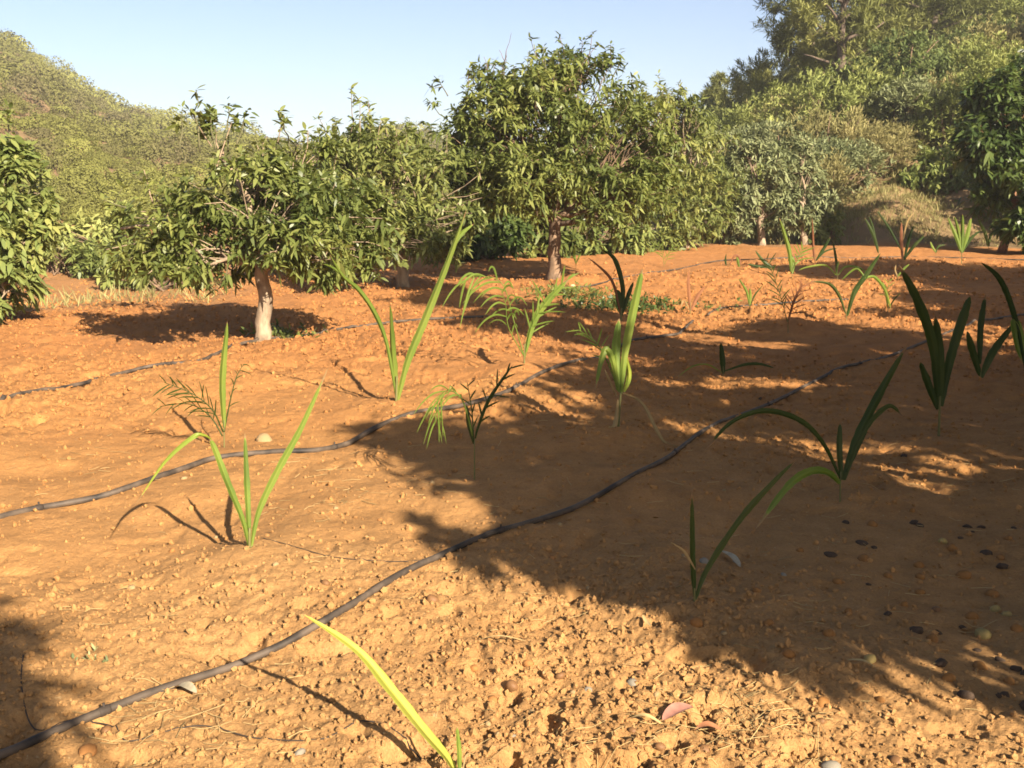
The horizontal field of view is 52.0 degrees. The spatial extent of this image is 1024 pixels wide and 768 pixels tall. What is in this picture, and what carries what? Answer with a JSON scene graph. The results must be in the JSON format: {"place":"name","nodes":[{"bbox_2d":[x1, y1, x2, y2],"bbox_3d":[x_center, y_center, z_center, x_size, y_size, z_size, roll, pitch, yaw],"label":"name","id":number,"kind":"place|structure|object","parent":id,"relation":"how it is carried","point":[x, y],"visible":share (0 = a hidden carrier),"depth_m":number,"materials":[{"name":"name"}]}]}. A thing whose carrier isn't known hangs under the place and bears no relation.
{"place":"outdoors","nodes":[
{"label":"outdoors","id":0,"kind":"place"},
{"bbox_2d":[0,0,852,145],"label":"sky","id":1,"kind":"structure","parent":0,"point":[304,56],"materials":[{"name":"blue"}]},
{"bbox_2d":[0,23,997,236],"bbox_3d":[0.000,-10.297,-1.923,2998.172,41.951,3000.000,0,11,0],"label":"hills","id":2,"kind":"structure","parent":0,"point":[952,194],"depth_m":38.77,"materials":[{"name":"plant"}]},
{"bbox_2d":[0,28,567,242],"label":"hill scrub","id":3,"kind":"object","parent":2,"relation":"on","point":[47,82],"visible":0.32,"depth_m":61.53,"materials":[{"name":"green plant"}]},
{"bbox_2d":[563,84,826,226],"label":"ridge scrub","id":4,"kind":"object","parent":2,"relation":"on","point":[625,199],"visible":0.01,"depth_m":46.96,"materials":[{"name":"green plant"}]},
{"bbox_2d":[681,99,726,125],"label":"shrub","id":5,"kind":"object","parent":2,"relation":"on","point":[708,106],"visible":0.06,"depth_m":63.73,"materials":[{"name":"green plant"}]},
{"bbox_2d":[698,70,730,108],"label":"pine tree","id":6,"kind":"object","parent":2,"relation":"on","point":[714,90],"visible":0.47,"depth_m":67.87,"materials":[{"name":"green plant"}]},
{"bbox_2d":[701,96,772,137],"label":"shrub","id":7,"kind":"object","parent":2,"relation":"on","point":[740,114],"visible":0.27,"depth_m":42.54,"materials":[{"name":"green plant"}]},
{"bbox_2d":[711,89,788,131],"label":"shrub","id":8,"kind":"object","parent":2,"relation":"on","point":[717,112],"visible":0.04,"depth_m":57.29,"materials":[{"name":"green plant"}]},
{"bbox_2d":[717,47,794,120],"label":"pine tree","id":9,"kind":"object","parent":2,"relation":"on","point":[736,87],"visible":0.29,"depth_m":57.47,"materials":[{"name":"green plant"}]},
{"bbox_2d":[712,115,820,162],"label":"shrub","id":10,"kind":"object","parent":2,"relation":"on","point":[764,127],"visible":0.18,"depth_m":36.31,"materials":[{"name":"green plant"}]},
{"bbox_2d":[744,89,806,161],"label":"shrub","id":11,"kind":"object","parent":2,"relation":"on","point":[776,113],"visible":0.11,"depth_m":40.26,"materials":[{"name":"green plant"}]},
{"bbox_2d":[750,80,804,122],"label":"shrub","id":12,"kind":"object","parent":2,"relation":"on","point":[763,95],"visible":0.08,"depth_m":45.52,"materials":[{"name":"green plant"}]},
{"bbox_2d":[786,63,832,92],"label":"shrub","id":13,"kind":"object","parent":2,"relation":"on","point":[799,83],"visible":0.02,"depth_m":47.18,"materials":[{"name":"green plant"}]},
{"bbox_2d":[740,0,883,96],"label":"pine tree","id":14,"kind":"object","parent":2,"relation":"on","point":[780,40],"visible":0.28,"depth_m":48.37,"materials":[{"name":"green plant"}]},
{"bbox_2d":[743,56,906,147],"bbox_3d":[11.459,-9.681,38.197,5.071,4.422,4.808,7,13,32],"label":"shrub","id":15,"kind":"object","parent":2,"relation":"on","point":[847,94],"visible":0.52,"depth_m":37.67,"materials":[{"name":"green plant"}]},
{"bbox_2d":[770,99,890,179],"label":"shrub","id":16,"kind":"object","parent":2,"relation":"on","point":[833,127],"visible":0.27,"depth_m":35.23,"materials":[{"name":"green plant"}]},
{"bbox_2d":[778,130,897,201],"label":"shrub","id":17,"kind":"object","parent":2,"relation":"on","point":[860,152],"visible":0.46,"depth_m":33.09,"materials":[{"name":"green plant"}]},
{"bbox_2d":[804,67,871,112],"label":"shrub","id":18,"kind":"object","parent":2,"relation":"on","point":[843,75],"visible":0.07,"depth_m":41.83,"materials":[{"name":"green plant"}]},
{"bbox_2d":[778,0,910,90],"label":"pine tree","id":19,"kind":"object","parent":2,"relation":"on","point":[844,40],"visible":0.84,"depth_m":42.72,"materials":[{"name":"green plant"}]},
{"bbox_2d":[823,51,903,110],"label":"shrub","id":20,"kind":"object","parent":2,"relation":"on","point":[846,58],"visible":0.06,"depth_m":41.25,"materials":[{"name":"green plant"}]},
{"bbox_2d":[833,120,917,180],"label":"shrub","id":21,"kind":"object","parent":2,"relation":"on","point":[846,134],"visible":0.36,"depth_m":34.25,"materials":[{"name":"green plant"}]},
{"bbox_2d":[819,0,932,67],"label":"pine tree","id":22,"kind":"object","parent":2,"relation":"on","point":[889,5],"visible":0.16,"depth_m":49.70,"materials":[{"name":"green plant"}]},
{"bbox_2d":[829,27,965,125],"bbox_3d":[14.611,-11.339,39.123,5.394,3.801,4.146,5,12,24],"label":"shrub","id":23,"kind":"object","parent":2,"relation":"on","point":[938,60],"visible":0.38,"depth_m":38.59,"materials":[{"name":"green plant"}]},
{"bbox_2d":[866,118,935,163],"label":"shrub","id":24,"kind":"object","parent":2,"relation":"on","point":[914,144],"visible":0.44,"depth_m":35.66,"materials":[{"name":"green plant"}]},
{"bbox_2d":[857,73,950,145],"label":"shrub","id":25,"kind":"object","parent":2,"relation":"on","point":[913,87],"visible":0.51,"depth_m":36.56,"materials":[{"name":"green plant"}]},
{"bbox_2d":[879,126,973,200],"bbox_3d":[13.594,-6.466,33.944,3.514,3.640,2.908,7,13,34],"label":"young tree","id":26,"kind":"object","parent":2,"relation":"on","point":[933,164],"visible":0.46,"depth_m":33.29,"materials":[{"name":"green plant"}]},
{"bbox_2d":[898,65,963,129],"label":"shrub","id":27,"kind":"object","parent":2,"relation":"on","point":[910,110],"visible":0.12,"depth_m":37.58,"materials":[{"name":"green plant"}]},
{"bbox_2d":[877,32,995,114],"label":"shrub","id":28,"kind":"object","parent":2,"relation":"on","point":[971,46],"visible":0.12,"depth_m":39.30,"materials":[{"name":"green plant"}]},
{"bbox_2d":[862,0,1013,56],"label":"pine tree","id":29,"kind":"object","parent":2,"relation":"on","point":[934,9],"visible":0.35,"depth_m":50.52,"materials":[{"name":"green plant"}]},
{"bbox_2d":[902,67,993,149],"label":"shrub","id":30,"kind":"object","parent":2,"relation":"on","point":[926,125],"visible":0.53,"depth_m":35.46,"materials":[{"name":"green plant"}]},
{"bbox_2d":[925,27,980,61],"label":"shrub","id":31,"kind":"object","parent":2,"relation":"on","point":[952,36],"visible":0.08,"depth_m":48.07,"materials":[{"name":"green plant"}]},
{"bbox_2d":[944,0,1006,31],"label":"shrub","id":32,"kind":"object","parent":2,"relation":"on","point":[984,10],"visible":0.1,"depth_m":55.76,"materials":[{"name":"green plant"}]},
{"bbox_2d":[937,40,1023,129],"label":"shrub","id":33,"kind":"object","parent":2,"relation":"on","point":[991,63],"visible":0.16,"depth_m":34.36,"materials":[{"name":"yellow plant"}]},
{"bbox_2d":[944,17,1022,63],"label":"shrub","id":34,"kind":"object","parent":2,"relation":"on","point":[984,20],"visible":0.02,"depth_m":46.06,"materials":[{"name":"green plant"}]},
{"bbox_2d":[945,13,1023,66],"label":"shrub","id":35,"kind":"object","parent":2,"relation":"on","point":[990,28],"visible":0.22,"depth_m":43.92,"materials":[{"name":"green plant"}]},
{"bbox_2d":[952,29,1023,82],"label":"shrub","id":36,"kind":"object","parent":2,"relation":"on","point":[980,51],"visible":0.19,"depth_m":37.79,"materials":[{"name":"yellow plant"}]},
{"bbox_2d":[979,32,1023,58],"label":"shrub","id":37,"kind":"object","parent":2,"relation":"on","point":[1011,39],"visible":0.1,"depth_m":41.23,"materials":[{"name":"green plant"}]},
{"bbox_2d":[985,0,1023,28],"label":"shrub","id":38,"kind":"object","parent":2,"relation":"on","point":[1000,10],"visible":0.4,"depth_m":49.25,"materials":[{"name":"green plant"}]},
{"bbox_2d":[0,189,1023,767],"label":"ground","id":39,"kind":"structure","parent":0,"point":[208,519],"depth_m":5.11,"materials":[{"name":"red soil"}]},
{"bbox_2d":[0,99,66,324],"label":"mango tree","id":40,"kind":"object","parent":39,"relation":"on","point":[28,229],"visible":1,"depth_m":11.53,"materials":[{"name":"green plant"}]},
{"bbox_2d":[40,245,83,275],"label":"bush","id":41,"kind":"object","parent":39,"relation":"on","point":[58,268],"visible":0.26,"depth_m":21.24,"materials":[{"name":"green plant"}]},
{"bbox_2d":[42,235,104,279],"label":"bush","id":42,"kind":"object","parent":39,"relation":"on","point":[88,265],"visible":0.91,"depth_m":20.78,"materials":[{"name":"green plant"}]},
{"bbox_2d":[78,743,96,755],"bbox_3d":[-1.190,1.032,2.945,0.050,0.038,0.060,-4,11,-22],"label":"stone","id":43,"kind":"object","parent":39,"relation":"on","point":[84,749],"visible":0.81,"depth_m":2.94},
{"bbox_2d":[53,200,155,248],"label":"bush","id":44,"kind":"object","parent":39,"relation":"on","point":[81,229],"visible":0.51,"depth_m":24.55,"materials":[{"name":"green plant"}]},
{"bbox_2d":[93,237,223,290],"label":"bush","id":45,"kind":"object","parent":39,"relation":"on","point":[107,280],"visible":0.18,"depth_m":19.60,"materials":[{"name":"green plant"}]},
{"bbox_2d":[175,681,196,692],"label":"dry leaf","id":46,"kind":"object","parent":39,"relation":"on","point":[189,685],"visible":1,"depth_m":3.27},
{"bbox_2d":[152,323,250,447],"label":"palm seedling","id":47,"kind":"object","parent":39,"relation":"on","point":[222,380],"visible":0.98,"depth_m":6.35,"materials":[{"name":"green plant"}]},
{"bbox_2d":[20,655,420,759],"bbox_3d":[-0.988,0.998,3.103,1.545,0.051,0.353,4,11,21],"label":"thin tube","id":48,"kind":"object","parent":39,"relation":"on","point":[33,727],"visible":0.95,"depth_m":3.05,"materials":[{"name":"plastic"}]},
{"bbox_2d":[136,369,327,548],"bbox_3d":[-1.153,0.339,4.364,0.789,0.792,0.069,-3,11,-18],"label":"palm seedling","id":49,"kind":"object","parent":39,"relation":"on","point":[246,524],"visible":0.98,"depth_m":4.40,"materials":[{"name":"green plant"}]},
{"bbox_2d":[0,315,487,399],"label":"irrigation hose","id":50,"kind":"object","parent":39,"relation":"on","point":[3,397],"visible":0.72,"depth_m":9.06,"materials":[{"name":"rubber"}]},
{"bbox_2d":[98,85,425,341],"bbox_3d":[-2.440,-1.618,10.353,3.109,2.556,2.266,-5,12,-23],"label":"mango tree","id":51,"kind":"object","parent":39,"relation":"on","point":[277,207],"visible":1,"depth_m":10.05,"materials":[{"name":"green plant"}]},
{"bbox_2d":[255,433,271,441],"bbox_3d":[-1.580,0.358,6.694,0.110,0.085,0.103,-1,20,1],"label":"stone","id":52,"kind":"object","parent":39,"relation":"on","point":[263,437],"visible":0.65,"depth_m":6.66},
{"bbox_2d":[239,318,328,338],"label":"weeds","id":53,"kind":"object","parent":39,"relation":"on","point":[286,333],"visible":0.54,"depth_m":11.03,"materials":[{"name":"green plant"}]},
{"bbox_2d":[263,538,419,561],"bbox_3d":[-0.717,0.703,4.364,0.789,0.015,0.108,4,11,18],"label":"thin tube","id":54,"kind":"object","parent":39,"relation":"on","point":[340,557],"visible":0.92,"depth_m":4.31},
{"bbox_2d":[0,320,693,518],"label":"irrigation hose","id":55,"kind":"object","parent":39,"relation":"on","point":[106,494],"visible":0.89,"depth_m":6.19,"materials":[{"name":"plastic"}]},
{"bbox_2d":[302,613,483,767],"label":"palm seedling","id":56,"kind":"object","parent":39,"relation":"on","point":[405,706],"visible":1,"depth_m":2.78,"materials":[{"name":"yellow plant"}]},
{"bbox_2d":[293,82,498,287],"bbox_3d":[-2.108,-2.963,16.116,3.888,3.197,3.129,0,11,0],"label":"mango tree","id":57,"kind":"object","parent":39,"relation":"on","point":[371,157],"visible":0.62,"depth_m":15.86,"materials":[{"name":"green plant"}]},
{"bbox_2d":[324,211,472,400],"bbox_3d":[-0.791,-0.516,7.287,1.054,1.372,0.200,0,11,0],"label":"palm seedling","id":58,"kind":"object","parent":39,"relation":"on","point":[415,342],"visible":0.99,"depth_m":7.30,"materials":[{"name":"green plant"}]},
{"bbox_2d":[415,363,522,479],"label":"palm seedling","id":59,"kind":"object","parent":39,"relation":"on","point":[470,426],"visible":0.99,"depth_m":5.39,"materials":[{"name":"green plant"}]},
{"bbox_2d":[427,171,525,262],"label":"bush","id":60,"kind":"object","parent":39,"relation":"on","point":[476,233],"visible":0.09,"depth_m":21.65,"materials":[{"name":"green plant"}]},
{"bbox_2d":[462,207,537,261],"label":"bush","id":61,"kind":"object","parent":39,"relation":"on","point":[509,234],"visible":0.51,"depth_m":21.66,"materials":[{"name":"green plant"}]},
{"bbox_2d":[442,266,577,363],"bbox_3d":[-0.010,-0.543,8.593,1.127,0.854,0.215,0,11,0],"label":"palm seedling","id":62,"kind":"object","parent":39,"relation":"on","point":[538,313],"visible":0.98,"depth_m":8.61,"materials":[{"name":"green plant"}]},
{"bbox_2d":[505,679,517,691],"bbox_3d":[-0.002,0.948,3.293,0.044,0.040,0.051,10,-19,3],"label":"fallen fruit","id":63,"kind":"object","parent":39,"relation":"on","point":[511,685],"visible":1,"depth_m":3.27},
{"bbox_2d":[0,313,1023,759],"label":"irrigation hose","id":64,"kind":"object","parent":39,"relation":"on","point":[104,709],"visible":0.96,"depth_m":3.79,"materials":[{"name":"plastic"}]},
{"bbox_2d":[0,256,1023,767],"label":"soil clods","id":65,"kind":"object","parent":39,"relation":"on","point":[498,730],"visible":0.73,"depth_m":3.81,"materials":[{"name":"soil"}]},
{"bbox_2d":[9,172,1019,309],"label":"dry grass","id":66,"kind":"structure","parent":39,"relation":"on","point":[883,192],"depth_m":30.29,"materials":[{"name":"brown plant"}]},
{"bbox_2d":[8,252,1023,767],"bbox_3d":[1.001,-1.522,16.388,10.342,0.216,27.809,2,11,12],"label":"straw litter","id":67,"kind":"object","parent":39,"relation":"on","point":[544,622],"visible":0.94,"depth_m":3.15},
{"bbox_2d":[509,205,584,258],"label":"bush","id":68,"kind":"object","parent":39,"relation":"on","point":[569,242],"visible":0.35,"depth_m":22.89,"materials":[{"name":"green plant"}]},
{"bbox_2d":[417,31,697,279],"bbox_3d":[0.749,-3.677,17.036,4.614,4.139,3.278,0,11,0],"label":"mango tree","id":69,"kind":"object","parent":39,"relation":"on","point":[570,118],"visible":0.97,"depth_m":16.63,"materials":[{"name":"green plant"}]},
{"bbox_2d":[520,280,632,301],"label":"weeds","id":70,"kind":"object","parent":39,"relation":"on","point":[576,291],"visible":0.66,"depth_m":15.63,"materials":[{"name":"green plant"}]},
{"bbox_2d":[560,219,654,255],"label":"bush","id":71,"kind":"object","parent":39,"relation":"on","point":[635,243],"visible":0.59,"depth_m":24.16,"materials":[{"name":"green plant"}]},
{"bbox_2d":[589,250,633,320],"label":"palm seedling","id":72,"kind":"object","parent":39,"relation":"on","point":[622,300],"visible":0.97,"depth_m":12.43,"materials":[{"name":"green plant"}]},
{"bbox_2d":[567,269,677,446],"bbox_3d":[0.688,-0.176,6.466,0.775,1.056,0.193,5,12,24],"label":"palm seedling","id":73,"kind":"object","parent":39,"relation":"on","point":[618,366],"visible":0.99,"depth_m":6.53,"materials":[{"name":"green plant"}]},
{"bbox_2d":[513,291,742,315],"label":"weeds","id":74,"kind":"object","parent":39,"relation":"on","point":[602,302],"visible":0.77,"depth_m":13.99,"materials":[{"name":"green plant"}]},
{"bbox_2d":[598,69,746,251],"bbox_3d":[4.200,-5.638,27.388,4.119,5.247,4.066,0,11,0],"label":"mango tree","id":75,"kind":"object","parent":39,"relation":"on","point":[686,228],"visible":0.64,"depth_m":27.09,"materials":[{"name":"green plant"}]},
{"bbox_2d":[662,702,692,719],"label":"dry leaf","id":76,"kind":"object","parent":39,"relation":"on","point":[673,709],"visible":1,"depth_m":3.03,"materials":[{"name":"plant"}]},
{"bbox_2d":[681,271,704,313],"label":"palm seedling","id":77,"kind":"object","parent":39,"relation":"on","point":[697,296],"visible":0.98,"depth_m":13.47,"materials":[{"name":"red plant"}]},
{"bbox_2d":[690,617,702,627],"bbox_3d":[0.632,0.820,3.599,0.047,0.044,0.045,5,12,23],"label":"fallen fruit","id":78,"kind":"object","parent":39,"relation":"on","point":[696,621],"visible":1,"depth_m":3.58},
{"bbox_2d":[695,721,721,730],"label":"dry leaf","id":79,"kind":"object","parent":39,"relation":"on","point":[705,724],"visible":1,"depth_m":2.97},
{"bbox_2d":[679,343,773,375],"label":"palm seedling","id":80,"kind":"object","parent":39,"relation":"on","point":[722,357],"visible":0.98,"depth_m":8.83,"materials":[{"name":"green plant"}]},
{"bbox_2d":[670,459,796,601],"bbox_3d":[0.785,0.545,3.766,0.521,0.523,0.033,-4,11,-22],"label":"palm seedling","id":81,"kind":"object","parent":39,"relation":"on","point":[748,508],"visible":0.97,"depth_m":3.76,"materials":[{"name":"green plant"}]},
{"bbox_2d":[710,207,766,244],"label":"bush","id":82,"kind":"object","parent":39,"relation":"on","point":[734,239],"visible":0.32,"depth_m":29.19,"materials":[{"name":"green plant"}]},
{"bbox_2d":[738,278,762,306],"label":"palm seedling","id":83,"kind":"object","parent":39,"relation":"on","point":[749,297],"visible":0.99,"depth_m":13.77,"materials":[{"name":"green plant"}]},
{"bbox_2d":[715,126,813,245],"bbox_3d":[6.940,-5.403,28.854,2.539,3.409,2.324,7,13,35],"label":"olive tree","id":84,"kind":"object","parent":39,"relation":"on","point":[753,201],"visible":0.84,"depth_m":28.50,"materials":[{"name":"green plant"}]},
{"bbox_2d":[712,147,825,225],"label":"shrub","id":85,"kind":"object","parent":39,"relation":"on","point":[758,167],"visible":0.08,"depth_m":31.96,"materials":[{"name":"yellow plant"}]},
{"bbox_2d":[707,298,848,315],"bbox_3d":[3.455,-1.078,14.187,2.354,0.136,0.544,-5,12,-25],"label":"irrigation hose","id":86,"kind":"object","parent":39,"relation":"on","point":[824,299],"visible":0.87,"depth_m":14.09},
{"bbox_2d":[758,253,809,323],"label":"palm seedling","id":87,"kind":"object","parent":39,"relation":"on","point":[795,297],"visible":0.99,"depth_m":11.24,"materials":[{"name":"red plant"}]},
{"bbox_2d":[552,256,1023,287],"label":"irrigation hose","id":88,"kind":"object","parent":39,"relation":"on","point":[770,258],"visible":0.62,"depth_m":22.50,"materials":[{"name":"rubber"}]},
{"bbox_2d":[779,218,814,273],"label":"palm seedling","id":89,"kind":"object","parent":39,"relation":"on","point":[792,262],"visible":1,"depth_m":18.09,"materials":[{"name":"green plant"}]},
{"bbox_2d":[758,136,842,244],"bbox_3d":[7.868,-5.289,28.784,2.364,3.134,1.813,0,11,0],"label":"olive tree","id":90,"kind":"object","parent":39,"relation":"on","point":[817,198],"visible":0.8,"depth_m":28.66,"materials":[{"name":"green plant"}]},
{"bbox_2d":[704,342,908,527],"bbox_3d":[1.438,0.236,5.023,1.083,0.822,0.229,-4,11,-23],"label":"palm seedling","id":91,"kind":"object","parent":39,"relation":"on","point":[869,418],"visible":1,"depth_m":5.15,"materials":[{"name":"green plant"}]},
{"bbox_2d":[791,207,847,245],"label":"bush","id":92,"kind":"object","parent":39,"relation":"on","point":[832,222],"visible":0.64,"depth_m":28.87,"materials":[{"name":"green plant"}]},
{"bbox_2d":[812,219,836,260],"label":"palm seedling","id":93,"kind":"object","parent":39,"relation":"on","point":[821,252],"visible":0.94,"depth_m":20.89,"materials":[{"name":"red plant"}]},
{"bbox_2d":[788,147,872,218],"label":"shrub","id":94,"kind":"object","parent":39,"relation":"on","point":[835,170],"visible":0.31,"depth_m":30.71,"materials":[{"name":"green plant"}]},
{"bbox_2d":[820,760,840,767],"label":"stone","id":95,"kind":"object","parent":39,"relation":"on","point":[830,764],"visible":1,"depth_m":2.82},
{"bbox_2d":[800,243,865,279],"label":"palm seedling","id":96,"kind":"object","parent":39,"relation":"on","point":[837,263],"visible":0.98,"depth_m":18.14,"materials":[{"name":"green plant"}]},
{"bbox_2d":[810,253,890,320],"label":"palm seedling","id":97,"kind":"object","parent":39,"relation":"on","point":[863,278],"visible":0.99,"depth_m":12.12,"materials":[{"name":"green plant"}]},
{"bbox_2d":[865,217,878,252],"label":"palm seedling","id":98,"kind":"object","parent":39,"relation":"on","point":[872,230],"visible":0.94,"depth_m":23.49,"materials":[{"name":"green plant"}]},
{"bbox_2d":[875,208,924,259],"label":"palm seedling","id":99,"kind":"object","parent":39,"relation":"on","point":[904,256],"visible":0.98,"depth_m":20.40,"materials":[{"name":"red plant"}]},
{"bbox_2d":[899,266,970,435],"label":"palm seedling","id":100,"kind":"object","parent":39,"relation":"on","point":[941,366],"visible":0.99,"depth_m":6.63,"materials":[{"name":"green plant"}]},
{"bbox_2d":[956,570,971,578],"bbox_3d":[1.848,0.788,4.295,0.062,0.054,0.053,-9,11,17],"label":"fallen fruit","id":101,"kind":"object","parent":39,"relation":"on","point":[964,574],"visible":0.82,"depth_m":4.28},
{"bbox_2d":[948,214,980,263],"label":"palm seedling","id":102,"kind":"object","parent":39,"relation":"on","point":[962,241],"visible":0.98,"depth_m":20.72,"materials":[{"name":"green plant"}]},
{"bbox_2d":[957,690,974,699],"bbox_3d":[1.386,0.952,3.205,0.050,0.036,0.065,16,-28,-26],"label":"stone","id":103,"kind":"object","parent":39,"relation":"on","point":[966,694],"visible":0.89,"depth_m":3.19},
{"bbox_2d":[975,628,991,639],"bbox_3d":[1.680,0.898,3.744,0.054,0.055,0.063,-1,5,-35],"label":"fallen fruit","id":104,"kind":"object","parent":39,"relation":"on","point":[983,633],"visible":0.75,"depth_m":3.73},
{"bbox_2d":[946,45,1023,253],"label":"dark tree","id":105,"kind":"object","parent":39,"relation":"on","point":[992,162],"visible":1,"depth_m":24.92,"materials":[{"name":"green plant"}]},
{"bbox_2d":[966,294,1010,377],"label":"palm seedling","id":106,"kind":"object","parent":39,"relation":"on","point":[976,358],"visible":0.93,"depth_m":8.52,"materials":[{"name":"green plant"}]},
{"bbox_2d":[982,263,1023,364],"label":"palm seedling","id":107,"kind":"object","parent":39,"relation":"on","point":[1017,332],"visible":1,"depth_m":8.36,"materials":[{"name":"green plant"}]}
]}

